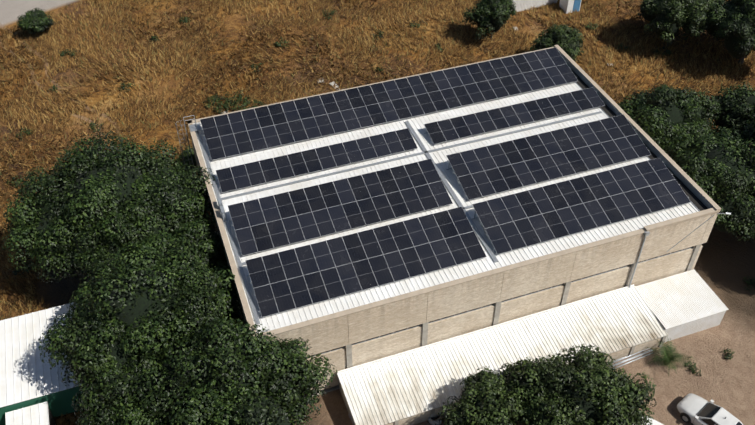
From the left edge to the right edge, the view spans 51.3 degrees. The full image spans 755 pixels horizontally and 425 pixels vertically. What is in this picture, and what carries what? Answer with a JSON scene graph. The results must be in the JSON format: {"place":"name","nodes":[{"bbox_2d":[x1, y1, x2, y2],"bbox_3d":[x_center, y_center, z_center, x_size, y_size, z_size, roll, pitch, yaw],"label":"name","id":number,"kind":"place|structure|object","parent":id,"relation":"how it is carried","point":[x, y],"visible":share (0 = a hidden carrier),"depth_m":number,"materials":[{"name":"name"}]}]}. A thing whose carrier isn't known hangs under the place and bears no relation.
{"place":"outdoors","nodes":[
{"label":"outdoors","id":0,"kind":"place"},
{"bbox_2d":[177,145,196,171],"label":"bush wall","id":1,"kind":"structure","parent":0,"point":[185,156],"depth_m":71.38,"materials":[{"name":"green plant"}]},
{"bbox_2d":[0,0,754,424],"bbox_3d":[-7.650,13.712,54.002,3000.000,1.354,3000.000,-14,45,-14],"label":"ground","id":2,"kind":"structure","parent":0,"point":[724,264],"depth_m":80.88,"materials":[{"name":"brown soil"}]},
{"bbox_2d":[17,8,55,33],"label":"bush","id":3,"kind":"object","parent":2,"relation":"on","point":[25,20],"depth_m":89.14,"materials":[{"name":"green plant"}]},
{"bbox_2d":[1,130,216,282],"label":"tree","id":4,"kind":"object","parent":2,"relation":"on","point":[71,168],"depth_m":56.59,"materials":[{"name":"green plant"}]},
{"bbox_2d":[71,350,179,424],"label":"tree","id":5,"kind":"object","parent":2,"relation":"on","point":[95,395],"depth_m":46.43,"materials":[{"name":"green plant"}]},
{"bbox_2d":[38,230,243,388],"bbox_3d":[-15.280,7.347,52.518,13.560,11.595,13.028,-14,45,-14],"label":"tree","id":6,"kind":"object","parent":2,"relation":"on","point":[188,276],"depth_m":48.95,"materials":[{"name":"green plant"}]},
{"bbox_2d":[172,217,227,275],"bbox_3d":[-13.480,3.688,58.658,7.127,8.566,6.612,-14,45,-14],"label":"tree","id":7,"kind":"object","parent":2,"relation":"on","point":[196,227],"depth_m":56.08,"materials":[{"name":"green plant"}]},
{"bbox_2d":[131,318,337,424],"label":"tree","id":8,"kind":"object","parent":2,"relation":"on","point":[227,410],"depth_m":46.08,"materials":[{"name":"green plant"}]},
{"bbox_2d":[0,0,581,424],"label":"outbuildings","id":9,"kind":"structure","parent":2,"relation":"on","point":[34,390],"depth_m":53.21,"materials":[{"name":"green paint"}]},
{"bbox_2d":[0,0,754,424],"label":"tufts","id":10,"kind":"object","parent":2,"relation":"on","point":[518,38],"visible":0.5,"depth_m":86.36,"materials":[{"name":"brown plant"}]},
{"bbox_2d":[4,9,754,376],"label":"shrubs","id":11,"kind":"object","parent":2,"relation":"on","point":[246,103],"visible":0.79,"depth_m":80.28,"materials":[{"name":"green plant"}]},
{"bbox_2d":[222,27,663,424],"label":"yard objects","id":12,"kind":"object","parent":2,"relation":"on","point":[434,422],"visible":0.27,"depth_m":56.85,"materials":[{"name":"white paint"}]},
{"bbox_2d":[189,67,720,395],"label":"walls","id":13,"kind":"structure","parent":2,"relation":"on","point":[358,335],"depth_m":54.76,"materials":[{"name":"concrete"}]},
{"bbox_2d":[175,115,201,170],"bbox_3d":[-15.354,-4.323,66.387,1.951,8.922,0.900,-14,45,-14],"label":"ladder","id":14,"kind":"object","parent":13,"relation":"attached to","point":[195,127],"visible":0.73,"depth_m":64.25,"materials":[{"name":"grey metal"}]},
{"bbox_2d":[187,45,720,336],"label":"roof","id":15,"kind":"structure","parent":13,"relation":"on","point":[426,149],"depth_m":59.37,"materials":[{"name":"white metal"}]},
{"bbox_2d":[200,74,688,315],"bbox_3d":[4.569,-4.096,60.803,32.960,1.080,20.978,-14,45,-14],"label":"pv rack","id":16,"kind":"object","parent":15,"relation":"on","point":[385,194],"visible":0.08,"depth_m":58.73,"materials":[{"name":"silver metal"}]},
{"bbox_2d":[200,48,690,316],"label":"solar panel frames","id":17,"kind":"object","parent":16,"relation":"on","point":[437,181],"visible":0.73,"depth_m":58.79,"materials":[{"name":"silver metal"}]},
{"bbox_2d":[200,47,690,316],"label":"solar panels","id":18,"kind":"object","parent":17,"relation":"in","point":[330,277],"visible":1,"depth_m":58.61,"materials":[{"name":"glass"}]},
{"bbox_2d":[257,212,730,342],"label":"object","id":19,"kind":"object","parent":13,"relation":"attached to","point":[646,233],"visible":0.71,"depth_m":57.05,"materials":[{"name":"grey plastic"}]},
{"bbox_2d":[462,4,494,40],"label":"sparse tree","id":20,"kind":"object","parent":2,"relation":"on","point":[467,13],"depth_m":86.94,"materials":[{"name":"green plant"}]},
{"bbox_2d":[435,366,524,424],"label":"tree","id":21,"kind":"object","parent":2,"relation":"on","point":[471,390],"depth_m":49.48,"materials":[{"name":"green plant"}]},
{"bbox_2d":[469,0,516,38],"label":"tree","id":22,"kind":"object","parent":2,"relation":"on","point":[499,9],"depth_m":86.30,"materials":[{"name":"green plant"}]},
{"bbox_2d":[337,284,667,424],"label":"lean-to roof","id":23,"kind":"structure","parent":2,"relation":"on","point":[415,386],"depth_m":55.32,"materials":[{"name":"metal"}]},
{"bbox_2d":[495,357,565,424],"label":"tree","id":24,"kind":"object","parent":2,"relation":"on","point":[520,369],"depth_m":49.71,"materials":[{"name":"green plant"}]},
{"bbox_2d":[529,24,584,61],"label":"bush","id":25,"kind":"object","parent":2,"relation":"on","point":[565,29],"depth_m":82.88,"materials":[{"name":"green plant"}]},
{"bbox_2d":[514,343,656,424],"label":"tree","id":26,"kind":"object","parent":2,"relation":"on","point":[568,374],"depth_m":48.33,"materials":[{"name":"green plant"}]},
{"bbox_2d":[617,84,720,153],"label":"tree","id":27,"kind":"object","parent":2,"relation":"on","point":[639,105],"depth_m":68.42,"materials":[{"name":"green plant"}]},
{"bbox_2d":[645,337,693,375],"bbox_3d":[20.777,10.292,56.428,2.845,1.501,3.063,-19,46,-19],"label":"bush","id":28,"kind":"object","parent":2,"relation":"on","point":[668,353],"visible":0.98,"depth_m":56.36,"materials":[{"name":"green plant"}]},
{"bbox_2d":[636,0,717,46],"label":"tree","id":29,"kind":"object","parent":2,"relation":"on","point":[673,7],"depth_m":83.54,"materials":[{"name":"green plant"}]},
{"bbox_2d":[635,269,728,341],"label":"shed","id":30,"kind":"structure","parent":2,"relation":"on","point":[686,303],"depth_m":58.63,"materials":[{"name":"white metal"}]},
{"bbox_2d":[657,126,754,242],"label":"tree","id":31,"kind":"object","parent":2,"relation":"on","point":[703,144],"depth_m":62.12,"materials":[{"name":"green plant"}]},
{"bbox_2d":[677,393,742,424],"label":"car","id":32,"kind":"object","parent":2,"relation":"on","point":[694,409],"visible":0.98,"depth_m":52.62,"materials":[{"name":"paint"}]},
{"bbox_2d":[707,0,754,64],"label":"tree","id":33,"kind":"object","parent":2,"relation":"on","point":[723,32],"depth_m":80.96,"materials":[{"name":"green plant"}]},
{"bbox_2d":[707,81,754,139],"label":"tree","id":34,"kind":"object","parent":2,"relation":"on","point":[724,104],"depth_m":70.47,"materials":[{"name":"green plant"}]},
{"bbox_2d":[739,108,754,148],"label":"tree","id":35,"kind":"object","parent":2,"relation":"on","point":[748,132],"depth_m":65.27,"materials":[{"name":"green plant"}]}
]}

